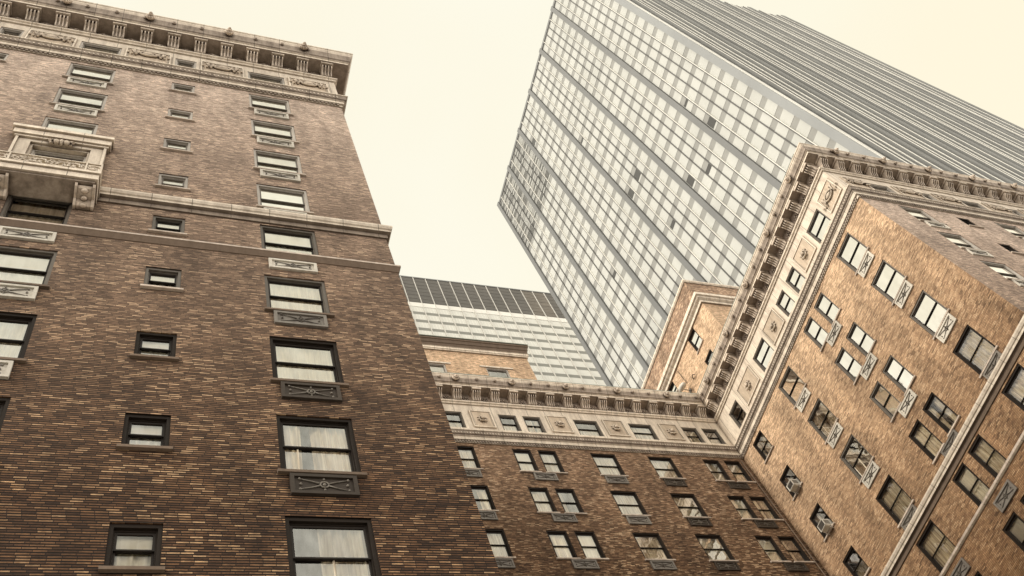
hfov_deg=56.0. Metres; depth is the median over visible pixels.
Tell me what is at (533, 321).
window
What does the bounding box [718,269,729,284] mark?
window
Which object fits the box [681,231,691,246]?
window
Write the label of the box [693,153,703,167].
window
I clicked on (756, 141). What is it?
window
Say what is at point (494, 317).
window
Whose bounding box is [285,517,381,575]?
window
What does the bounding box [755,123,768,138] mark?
window
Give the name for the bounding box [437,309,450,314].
window
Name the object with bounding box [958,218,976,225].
window
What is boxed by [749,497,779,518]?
window
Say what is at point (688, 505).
window
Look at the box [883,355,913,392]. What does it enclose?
window
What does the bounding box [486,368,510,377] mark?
window
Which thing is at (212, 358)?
brick building
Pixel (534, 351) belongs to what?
window
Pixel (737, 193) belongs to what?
window
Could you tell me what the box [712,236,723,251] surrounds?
window
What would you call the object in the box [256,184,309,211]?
window
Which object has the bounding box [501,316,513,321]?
window
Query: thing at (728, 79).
window
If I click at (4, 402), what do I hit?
window
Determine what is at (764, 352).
window
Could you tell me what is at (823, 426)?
window
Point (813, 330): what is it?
window
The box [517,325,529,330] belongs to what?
window
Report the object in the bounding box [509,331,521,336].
window
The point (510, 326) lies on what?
window
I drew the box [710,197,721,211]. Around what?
window
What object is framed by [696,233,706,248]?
window
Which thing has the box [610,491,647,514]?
window
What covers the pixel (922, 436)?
window
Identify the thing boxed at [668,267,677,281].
window
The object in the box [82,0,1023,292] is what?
sky
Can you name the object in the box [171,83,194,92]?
window
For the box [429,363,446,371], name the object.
window
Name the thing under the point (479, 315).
window
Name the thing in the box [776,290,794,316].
window
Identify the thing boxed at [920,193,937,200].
window
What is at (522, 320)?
window
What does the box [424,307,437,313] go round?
window
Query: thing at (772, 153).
window
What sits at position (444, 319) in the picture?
window
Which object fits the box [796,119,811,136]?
window
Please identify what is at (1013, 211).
window
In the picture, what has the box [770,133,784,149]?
window
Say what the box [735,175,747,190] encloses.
window
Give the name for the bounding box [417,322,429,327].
window
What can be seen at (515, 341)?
window
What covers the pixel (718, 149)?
window
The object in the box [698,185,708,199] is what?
window
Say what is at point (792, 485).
air conditioner
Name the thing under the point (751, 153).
window
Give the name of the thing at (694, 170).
window
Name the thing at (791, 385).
window
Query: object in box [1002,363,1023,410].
window
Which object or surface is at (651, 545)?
window
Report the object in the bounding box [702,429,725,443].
window
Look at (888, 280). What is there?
window
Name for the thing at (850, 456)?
window
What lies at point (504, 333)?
window
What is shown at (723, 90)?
window
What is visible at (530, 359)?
window
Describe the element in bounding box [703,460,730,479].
window
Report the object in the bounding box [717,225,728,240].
window
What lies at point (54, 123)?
window
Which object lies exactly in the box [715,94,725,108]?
window
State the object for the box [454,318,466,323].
window
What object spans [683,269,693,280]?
window
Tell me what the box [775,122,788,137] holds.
window
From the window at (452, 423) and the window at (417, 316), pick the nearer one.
the window at (452, 423)
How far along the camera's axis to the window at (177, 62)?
42.65 m
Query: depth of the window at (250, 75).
43.84 m
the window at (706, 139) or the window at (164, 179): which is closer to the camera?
the window at (164, 179)
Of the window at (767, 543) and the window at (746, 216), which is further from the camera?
the window at (746, 216)
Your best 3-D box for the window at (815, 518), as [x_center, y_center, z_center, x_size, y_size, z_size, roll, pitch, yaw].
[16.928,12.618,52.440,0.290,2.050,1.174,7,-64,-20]
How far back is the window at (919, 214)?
52.89 m
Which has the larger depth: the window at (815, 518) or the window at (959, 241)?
the window at (815, 518)
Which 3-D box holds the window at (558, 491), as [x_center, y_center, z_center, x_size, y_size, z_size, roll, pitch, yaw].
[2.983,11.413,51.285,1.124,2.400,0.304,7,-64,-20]
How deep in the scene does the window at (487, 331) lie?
273.53 m
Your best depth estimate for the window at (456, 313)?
278.45 m
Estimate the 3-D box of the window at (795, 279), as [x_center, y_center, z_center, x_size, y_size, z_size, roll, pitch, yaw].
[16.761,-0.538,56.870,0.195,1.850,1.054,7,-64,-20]
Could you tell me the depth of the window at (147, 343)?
22.71 m
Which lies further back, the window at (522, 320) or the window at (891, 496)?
the window at (522, 320)
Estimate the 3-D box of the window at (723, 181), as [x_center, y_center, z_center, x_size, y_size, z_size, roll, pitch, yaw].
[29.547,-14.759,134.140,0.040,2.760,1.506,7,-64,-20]
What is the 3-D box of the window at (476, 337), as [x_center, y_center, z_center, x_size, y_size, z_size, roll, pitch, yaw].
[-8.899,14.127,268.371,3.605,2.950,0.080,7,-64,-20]
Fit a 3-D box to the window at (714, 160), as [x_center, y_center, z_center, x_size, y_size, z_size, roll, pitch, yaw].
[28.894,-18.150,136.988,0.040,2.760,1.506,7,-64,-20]
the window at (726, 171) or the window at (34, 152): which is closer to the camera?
the window at (34, 152)
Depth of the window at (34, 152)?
30.66 m
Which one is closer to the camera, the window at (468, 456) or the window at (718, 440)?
the window at (468, 456)
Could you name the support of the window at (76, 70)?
in the brick building at (212, 358)
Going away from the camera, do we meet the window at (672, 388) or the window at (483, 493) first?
the window at (483, 493)
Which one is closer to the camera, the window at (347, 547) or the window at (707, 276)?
the window at (347, 547)
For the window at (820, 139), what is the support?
in the office tower
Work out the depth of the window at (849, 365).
51.82 m
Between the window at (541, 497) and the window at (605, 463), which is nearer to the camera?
the window at (541, 497)
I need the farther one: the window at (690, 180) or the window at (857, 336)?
the window at (690, 180)
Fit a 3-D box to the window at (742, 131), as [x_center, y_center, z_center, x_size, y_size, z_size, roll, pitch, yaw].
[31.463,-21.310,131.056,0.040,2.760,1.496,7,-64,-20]
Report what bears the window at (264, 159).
in the brick building at (212, 358)
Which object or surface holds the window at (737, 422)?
in the brick building at (849, 352)
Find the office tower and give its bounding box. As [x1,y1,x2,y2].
[497,0,1023,388]
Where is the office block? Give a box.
[399,275,605,385]
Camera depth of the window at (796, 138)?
119.51 m
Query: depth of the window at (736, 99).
133.21 m
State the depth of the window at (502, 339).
271.43 m
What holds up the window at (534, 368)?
in the office block
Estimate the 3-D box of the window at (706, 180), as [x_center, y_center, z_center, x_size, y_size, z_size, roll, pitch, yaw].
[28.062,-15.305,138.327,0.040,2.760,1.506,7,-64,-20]
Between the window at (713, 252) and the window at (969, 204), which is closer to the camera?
the window at (969, 204)
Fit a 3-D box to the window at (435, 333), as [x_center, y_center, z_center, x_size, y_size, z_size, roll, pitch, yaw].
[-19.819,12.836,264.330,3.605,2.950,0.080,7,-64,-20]
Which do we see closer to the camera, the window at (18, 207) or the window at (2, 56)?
the window at (18, 207)
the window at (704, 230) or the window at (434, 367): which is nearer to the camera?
the window at (434, 367)
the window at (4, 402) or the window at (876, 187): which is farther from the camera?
the window at (876, 187)
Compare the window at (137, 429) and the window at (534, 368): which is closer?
the window at (137, 429)
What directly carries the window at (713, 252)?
in the office tower
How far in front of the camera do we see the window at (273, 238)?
29.50 m
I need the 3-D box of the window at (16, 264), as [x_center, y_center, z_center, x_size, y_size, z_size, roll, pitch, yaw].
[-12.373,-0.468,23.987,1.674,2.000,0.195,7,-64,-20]
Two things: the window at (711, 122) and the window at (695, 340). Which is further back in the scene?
the window at (711, 122)
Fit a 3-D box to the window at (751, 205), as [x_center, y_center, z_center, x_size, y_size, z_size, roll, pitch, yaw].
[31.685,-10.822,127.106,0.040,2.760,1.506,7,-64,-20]
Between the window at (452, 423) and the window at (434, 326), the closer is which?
the window at (452, 423)
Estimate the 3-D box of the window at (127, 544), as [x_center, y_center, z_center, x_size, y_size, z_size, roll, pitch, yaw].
[-6.645,4.585,16.925,0.894,1.550,0.288,7,-64,-20]
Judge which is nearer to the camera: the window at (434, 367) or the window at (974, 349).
the window at (974, 349)
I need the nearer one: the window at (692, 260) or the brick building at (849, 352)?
the brick building at (849, 352)
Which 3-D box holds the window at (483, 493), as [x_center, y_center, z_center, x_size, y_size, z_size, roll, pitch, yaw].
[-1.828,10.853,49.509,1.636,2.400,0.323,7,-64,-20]
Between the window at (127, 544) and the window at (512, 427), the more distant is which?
the window at (512, 427)
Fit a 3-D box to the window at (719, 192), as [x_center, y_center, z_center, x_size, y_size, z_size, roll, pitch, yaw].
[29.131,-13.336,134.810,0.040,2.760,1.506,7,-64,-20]
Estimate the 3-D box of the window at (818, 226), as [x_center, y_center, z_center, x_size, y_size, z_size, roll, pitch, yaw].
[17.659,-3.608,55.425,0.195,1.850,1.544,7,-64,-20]
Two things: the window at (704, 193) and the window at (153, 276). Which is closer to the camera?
the window at (153, 276)
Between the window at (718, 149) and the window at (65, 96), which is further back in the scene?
the window at (718, 149)
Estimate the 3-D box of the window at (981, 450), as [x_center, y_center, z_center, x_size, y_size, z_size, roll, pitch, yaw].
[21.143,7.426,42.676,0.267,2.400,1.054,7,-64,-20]
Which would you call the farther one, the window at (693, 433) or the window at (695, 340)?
the window at (695, 340)
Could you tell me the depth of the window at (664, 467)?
56.83 m
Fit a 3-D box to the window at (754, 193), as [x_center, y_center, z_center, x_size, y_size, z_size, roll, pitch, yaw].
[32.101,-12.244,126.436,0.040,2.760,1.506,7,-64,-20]
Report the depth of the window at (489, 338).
270.05 m
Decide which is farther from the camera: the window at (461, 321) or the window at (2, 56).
the window at (461, 321)
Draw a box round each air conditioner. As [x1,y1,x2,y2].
[786,479,800,493]
[817,519,833,534]
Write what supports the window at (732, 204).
in the office tower
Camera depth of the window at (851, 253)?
52.56 m
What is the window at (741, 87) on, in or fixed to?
in the office tower
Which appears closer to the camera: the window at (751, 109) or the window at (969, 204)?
the window at (969, 204)
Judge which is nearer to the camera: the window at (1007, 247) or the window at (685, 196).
the window at (1007, 247)
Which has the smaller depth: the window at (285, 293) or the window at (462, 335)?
the window at (285, 293)
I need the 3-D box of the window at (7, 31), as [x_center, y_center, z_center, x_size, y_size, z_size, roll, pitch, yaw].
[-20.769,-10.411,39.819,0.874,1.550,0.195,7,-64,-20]
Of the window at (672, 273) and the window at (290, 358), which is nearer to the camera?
the window at (290, 358)
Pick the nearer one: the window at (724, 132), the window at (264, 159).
the window at (264, 159)
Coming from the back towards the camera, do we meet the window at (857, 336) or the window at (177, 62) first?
the window at (857, 336)
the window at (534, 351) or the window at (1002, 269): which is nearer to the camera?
the window at (1002, 269)
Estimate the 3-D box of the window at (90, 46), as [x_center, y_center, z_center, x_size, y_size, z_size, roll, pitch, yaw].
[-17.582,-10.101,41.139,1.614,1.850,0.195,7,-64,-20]
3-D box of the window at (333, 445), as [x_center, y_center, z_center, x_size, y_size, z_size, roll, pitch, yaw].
[-4.208,3.470,20.860,1.747,2.400,0.332,7,-64,-20]
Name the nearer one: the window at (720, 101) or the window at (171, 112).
the window at (171, 112)
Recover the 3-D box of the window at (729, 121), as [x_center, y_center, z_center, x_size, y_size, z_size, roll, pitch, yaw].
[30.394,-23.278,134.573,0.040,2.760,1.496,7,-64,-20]
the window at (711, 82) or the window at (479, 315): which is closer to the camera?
the window at (711, 82)
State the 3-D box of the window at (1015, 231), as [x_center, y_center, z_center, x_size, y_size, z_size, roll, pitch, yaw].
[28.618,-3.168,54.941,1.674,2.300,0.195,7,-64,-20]
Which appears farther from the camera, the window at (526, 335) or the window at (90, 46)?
the window at (526, 335)
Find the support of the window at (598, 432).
in the brick building at (849, 352)
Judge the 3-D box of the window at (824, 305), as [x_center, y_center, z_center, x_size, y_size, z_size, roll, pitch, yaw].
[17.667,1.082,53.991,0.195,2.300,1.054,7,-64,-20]
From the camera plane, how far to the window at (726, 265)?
130.81 m
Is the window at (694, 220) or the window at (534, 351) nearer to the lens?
the window at (694, 220)
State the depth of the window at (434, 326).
268.14 m
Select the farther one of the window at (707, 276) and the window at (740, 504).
the window at (707, 276)
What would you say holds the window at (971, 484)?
in the brick building at (849, 352)
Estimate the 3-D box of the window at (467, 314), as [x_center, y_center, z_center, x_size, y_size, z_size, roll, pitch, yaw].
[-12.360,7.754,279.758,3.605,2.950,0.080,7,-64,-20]
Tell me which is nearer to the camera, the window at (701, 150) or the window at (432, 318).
the window at (701, 150)
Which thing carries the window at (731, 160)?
in the office tower
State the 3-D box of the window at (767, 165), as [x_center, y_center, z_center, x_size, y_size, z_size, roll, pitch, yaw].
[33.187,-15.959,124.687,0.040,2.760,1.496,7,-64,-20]
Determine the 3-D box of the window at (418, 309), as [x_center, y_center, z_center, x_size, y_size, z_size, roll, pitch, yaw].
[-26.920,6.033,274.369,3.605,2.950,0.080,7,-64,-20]
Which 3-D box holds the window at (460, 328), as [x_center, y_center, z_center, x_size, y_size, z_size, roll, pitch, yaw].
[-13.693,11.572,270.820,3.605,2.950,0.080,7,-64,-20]
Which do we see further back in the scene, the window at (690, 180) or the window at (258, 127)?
the window at (690, 180)
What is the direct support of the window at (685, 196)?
in the office tower
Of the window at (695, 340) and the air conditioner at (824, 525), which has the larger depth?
the window at (695, 340)
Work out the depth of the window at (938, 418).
45.57 m
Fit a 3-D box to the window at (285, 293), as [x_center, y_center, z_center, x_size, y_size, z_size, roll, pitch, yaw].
[-5.913,0.296,26.377,1.674,2.000,0.195,7,-64,-20]
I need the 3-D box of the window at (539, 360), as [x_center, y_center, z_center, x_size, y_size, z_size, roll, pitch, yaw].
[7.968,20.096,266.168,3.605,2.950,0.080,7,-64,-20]
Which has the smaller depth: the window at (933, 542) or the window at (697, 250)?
the window at (933, 542)
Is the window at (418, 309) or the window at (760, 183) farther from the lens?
the window at (418, 309)
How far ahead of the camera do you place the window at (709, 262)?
134.98 m
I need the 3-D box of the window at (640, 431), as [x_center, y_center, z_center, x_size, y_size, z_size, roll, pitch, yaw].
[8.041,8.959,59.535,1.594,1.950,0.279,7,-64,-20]
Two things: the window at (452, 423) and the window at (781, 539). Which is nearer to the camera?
the window at (781, 539)
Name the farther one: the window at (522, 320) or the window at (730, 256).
the window at (522, 320)
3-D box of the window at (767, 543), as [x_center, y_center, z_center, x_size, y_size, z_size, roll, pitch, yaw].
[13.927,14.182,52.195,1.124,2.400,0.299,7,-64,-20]
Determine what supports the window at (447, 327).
in the office block
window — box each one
[0,27,23,36]
[0,53,7,59]
[0,195,71,224]
[0,246,57,284]
[0,313,36,357]
[0,398,10,430]
[29,150,85,168]
[41,117,97,134]
[53,88,107,109]
[66,63,115,82]
[79,42,121,54]
[104,524,162,565]
[121,414,170,445]
[134,332,176,356]
[144,267,180,287]
[152,216,184,232]
[158,174,187,187]
[163,138,190,150]
[168,109,192,118]
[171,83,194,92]
[175,59,195,68]
[248,72,284,84]
[249,94,290,112]
[251,120,295,140]
[253,149,301,172]
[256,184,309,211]
[260,225,318,254]
[264,275,329,312]
[269,337,343,382]
[276,415,360,471]
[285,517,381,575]
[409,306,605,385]
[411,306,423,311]
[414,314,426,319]
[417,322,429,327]
[419,330,432,334]
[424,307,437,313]
[427,315,440,321]
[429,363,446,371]
[430,323,443,329]
[433,331,445,335]
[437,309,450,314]
[441,317,453,322]
[444,325,456,330]
[445,411,465,427]
[447,333,459,337]
[450,310,462,315]
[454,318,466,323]
[457,326,469,331]
[457,446,480,467]
[460,334,472,338]
[463,312,475,317]
[466,319,479,325]
[470,327,483,333]
[470,485,495,509]
[473,335,485,339]
[476,313,488,318]
[480,321,492,326]
[483,329,495,334]
[485,529,512,556]
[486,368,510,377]
[487,337,499,341]
[488,314,500,319]
[492,322,504,327]
[496,330,508,335]
[498,415,521,430]
[500,338,512,342]
[501,0,890,387]
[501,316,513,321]
[505,323,517,328]
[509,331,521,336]
[512,449,538,470]
[513,317,525,322]
[513,339,524,343]
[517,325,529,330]
[521,332,534,338]
[523,417,545,432]
[526,341,538,346]
[528,357,534,362]
[528,488,556,511]
[530,349,542,354]
[530,365,539,371]
[534,357,547,363]
[535,374,543,379]
[538,451,564,471]
[539,366,552,372]
[543,375,557,381]
[546,531,576,557]
[555,489,583,512]
[573,420,603,435]
[574,531,605,557]
[591,454,624,474]
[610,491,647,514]
[628,424,658,439]
[632,533,671,558]
[648,457,682,477]
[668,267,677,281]
[669,381,676,391]
[670,494,707,516]
[672,256,681,271]
[677,242,686,256]
[680,189,690,204]
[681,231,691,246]
[681,428,704,442]
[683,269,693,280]
[685,221,694,235]
[686,175,696,188]
[688,212,698,226]
[688,329,701,350]
[689,254,699,269]
[690,164,700,178]
[692,201,702,216]
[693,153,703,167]
[693,243,703,259]
[694,534,734,559]
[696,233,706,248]
[697,144,707,157]
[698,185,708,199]
[700,224,710,238]
[701,132,711,147]
[701,174,712,189]
[701,267,711,282]
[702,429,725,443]
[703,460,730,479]
[704,212,714,228]
[705,163,716,178]
[705,256,716,272]
[705,349,712,364]
[706,76,716,88]
[707,116,717,129]
[709,154,719,168]
[709,246,719,261]
[710,64,720,78]
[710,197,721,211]
[711,105,721,119]
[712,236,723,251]
[713,142,724,157]
[714,185,725,201]
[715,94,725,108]
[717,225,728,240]
[718,84,729,97]
[718,174,729,190]
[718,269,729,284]
[719,126,730,139]
[722,72,733,86]
[722,165,733,179]
[722,259,733,275]
[723,114,735,128]
[723,209,734,223]
[724,461,751,480]
[726,152,738,168]
[726,249,737,265]
[727,103,739,117]
[727,196,739,212]
[727,496,756,517]
[729,400,745,427]
[730,237,742,254]
[731,93,742,106]
[731,186,743,202]
[733,136,744,150]
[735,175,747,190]
[736,81,747,95]
[737,124,749,139]
[737,221,748,236]
[740,163,752,179]
[741,112,753,127]
[741,208,753,226]
[745,102,757,116]
[745,198,758,214]
[746,147,758,161]
[749,89,762,105]
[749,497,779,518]
[750,188,762,203]
[751,134,763,150]
[753,338,773,371]
[753,431,771,459]
[754,175,767,191]
[754,536,787,560]
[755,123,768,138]
[759,112,772,127]
[761,157,774,173]
[764,99,777,115]
[766,145,779,161]
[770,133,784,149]
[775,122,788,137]
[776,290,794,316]
[777,536,809,560]
[779,109,793,125]
[779,366,804,405]
[780,465,800,496]
[786,266,804,292]
[791,133,805,145]
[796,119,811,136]
[804,316,827,348]
[807,209,830,242]
[808,398,836,440]
[810,503,832,537]
[813,131,829,146]
[814,292,838,323]
[835,347,861,381]
[837,233,866,271]
[840,434,871,479]
[843,545,867,575]
[847,322,873,355]
[866,183,894,192]
[870,382,899,418]
[871,260,904,301]
[876,475,911,524]
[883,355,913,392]
[899,206,938,221]
[909,419,942,459]
[910,290,946,336]
[917,520,955,572]
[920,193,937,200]
[923,392,957,432]
[938,232,980,249]
[953,324,994,373]
[953,462,989,505]
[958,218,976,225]
[959,200,986,209]
[968,434,1006,477]
[981,261,1023,279]
[995,223,1023,236]
[999,244,1017,251]
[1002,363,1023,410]
[1003,512,1023,550]
[1012,210,1023,215]
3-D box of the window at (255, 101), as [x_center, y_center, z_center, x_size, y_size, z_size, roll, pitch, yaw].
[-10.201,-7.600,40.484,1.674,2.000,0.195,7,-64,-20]
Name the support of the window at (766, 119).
in the office tower
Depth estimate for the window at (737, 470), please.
58.55 m
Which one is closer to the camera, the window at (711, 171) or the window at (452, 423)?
the window at (452, 423)
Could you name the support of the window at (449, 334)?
in the office block
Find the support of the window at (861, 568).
in the brick building at (849, 352)
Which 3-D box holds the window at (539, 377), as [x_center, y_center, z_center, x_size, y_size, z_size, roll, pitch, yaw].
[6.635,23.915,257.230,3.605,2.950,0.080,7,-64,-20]
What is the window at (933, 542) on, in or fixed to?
in the brick building at (849, 352)
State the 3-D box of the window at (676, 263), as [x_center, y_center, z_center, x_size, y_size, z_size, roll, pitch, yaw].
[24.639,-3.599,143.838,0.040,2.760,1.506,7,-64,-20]
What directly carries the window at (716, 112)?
in the office tower
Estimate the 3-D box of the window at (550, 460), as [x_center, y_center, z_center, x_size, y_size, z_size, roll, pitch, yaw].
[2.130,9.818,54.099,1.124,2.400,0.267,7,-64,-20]
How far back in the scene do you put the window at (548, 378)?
258.75 m
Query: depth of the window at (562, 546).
48.06 m
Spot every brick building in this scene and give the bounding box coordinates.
[0,0,500,575]
[419,142,1023,575]
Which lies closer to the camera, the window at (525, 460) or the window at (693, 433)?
the window at (525, 460)
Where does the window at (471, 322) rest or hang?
in the office block
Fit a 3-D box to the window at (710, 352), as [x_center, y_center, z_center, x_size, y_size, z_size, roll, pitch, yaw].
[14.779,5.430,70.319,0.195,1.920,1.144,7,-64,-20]
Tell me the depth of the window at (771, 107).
125.51 m
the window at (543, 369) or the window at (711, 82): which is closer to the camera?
the window at (711, 82)
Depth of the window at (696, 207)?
140.06 m
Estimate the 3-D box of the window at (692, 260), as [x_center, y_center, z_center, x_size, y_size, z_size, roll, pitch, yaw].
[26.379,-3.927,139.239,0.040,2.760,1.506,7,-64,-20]
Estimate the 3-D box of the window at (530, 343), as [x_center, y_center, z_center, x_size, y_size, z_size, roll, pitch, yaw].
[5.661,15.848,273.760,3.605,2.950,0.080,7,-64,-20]
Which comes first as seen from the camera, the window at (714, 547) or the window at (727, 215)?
the window at (714, 547)
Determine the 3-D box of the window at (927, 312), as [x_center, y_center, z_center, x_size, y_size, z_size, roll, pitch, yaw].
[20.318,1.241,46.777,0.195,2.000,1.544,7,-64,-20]
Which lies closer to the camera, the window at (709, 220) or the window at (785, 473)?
the window at (785, 473)
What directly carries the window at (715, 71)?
in the office tower
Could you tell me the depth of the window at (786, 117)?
122.00 m
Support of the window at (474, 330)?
in the office block
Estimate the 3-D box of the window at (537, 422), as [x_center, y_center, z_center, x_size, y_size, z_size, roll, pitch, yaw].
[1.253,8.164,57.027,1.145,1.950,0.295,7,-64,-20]
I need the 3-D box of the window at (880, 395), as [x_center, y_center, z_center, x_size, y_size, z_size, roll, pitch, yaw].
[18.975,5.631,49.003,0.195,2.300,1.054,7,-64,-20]
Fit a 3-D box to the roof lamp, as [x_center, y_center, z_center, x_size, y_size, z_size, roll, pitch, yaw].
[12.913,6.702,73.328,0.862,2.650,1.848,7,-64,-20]
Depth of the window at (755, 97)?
129.03 m
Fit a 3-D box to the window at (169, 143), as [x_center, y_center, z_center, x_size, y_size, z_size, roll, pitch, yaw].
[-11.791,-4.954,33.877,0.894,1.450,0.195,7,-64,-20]
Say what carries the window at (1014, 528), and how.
in the brick building at (849, 352)
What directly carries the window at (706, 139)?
in the office tower
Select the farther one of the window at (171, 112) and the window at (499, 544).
the window at (499, 544)
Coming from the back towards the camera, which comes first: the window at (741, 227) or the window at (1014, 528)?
the window at (741, 227)
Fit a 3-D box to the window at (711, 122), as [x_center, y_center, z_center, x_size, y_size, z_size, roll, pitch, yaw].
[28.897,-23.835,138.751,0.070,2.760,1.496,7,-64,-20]
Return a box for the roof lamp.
[678,372,694,392]
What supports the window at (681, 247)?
in the office tower
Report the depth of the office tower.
155.79 m
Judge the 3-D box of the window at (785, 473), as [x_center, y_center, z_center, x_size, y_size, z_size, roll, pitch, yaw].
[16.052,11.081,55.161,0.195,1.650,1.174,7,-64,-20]
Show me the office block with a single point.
(537, 323)
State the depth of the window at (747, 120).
130.38 m
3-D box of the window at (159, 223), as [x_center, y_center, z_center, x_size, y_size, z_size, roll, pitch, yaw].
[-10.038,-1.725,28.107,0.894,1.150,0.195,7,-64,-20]
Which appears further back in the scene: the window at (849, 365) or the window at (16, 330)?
the window at (849, 365)
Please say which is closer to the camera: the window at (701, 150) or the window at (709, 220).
the window at (709, 220)
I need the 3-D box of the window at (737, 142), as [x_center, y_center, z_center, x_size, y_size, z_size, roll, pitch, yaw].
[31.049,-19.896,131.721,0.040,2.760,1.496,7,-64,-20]
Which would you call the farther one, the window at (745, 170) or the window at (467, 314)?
the window at (467, 314)
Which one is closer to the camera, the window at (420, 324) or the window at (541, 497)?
the window at (541, 497)
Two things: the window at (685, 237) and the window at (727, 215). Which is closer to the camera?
the window at (727, 215)
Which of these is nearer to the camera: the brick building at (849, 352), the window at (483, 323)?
the brick building at (849, 352)
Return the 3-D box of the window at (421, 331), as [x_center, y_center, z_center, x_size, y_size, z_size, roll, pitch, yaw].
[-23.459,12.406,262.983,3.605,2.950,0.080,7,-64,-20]
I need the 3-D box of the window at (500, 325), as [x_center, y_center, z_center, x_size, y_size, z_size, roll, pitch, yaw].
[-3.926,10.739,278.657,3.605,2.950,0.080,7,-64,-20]
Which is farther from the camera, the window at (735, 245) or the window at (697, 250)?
the window at (697, 250)
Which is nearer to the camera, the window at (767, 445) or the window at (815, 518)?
the window at (815, 518)
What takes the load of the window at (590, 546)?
in the brick building at (849, 352)
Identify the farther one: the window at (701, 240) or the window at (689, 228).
the window at (689, 228)
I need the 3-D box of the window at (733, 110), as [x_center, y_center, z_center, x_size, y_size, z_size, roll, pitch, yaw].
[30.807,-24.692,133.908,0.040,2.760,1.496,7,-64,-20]

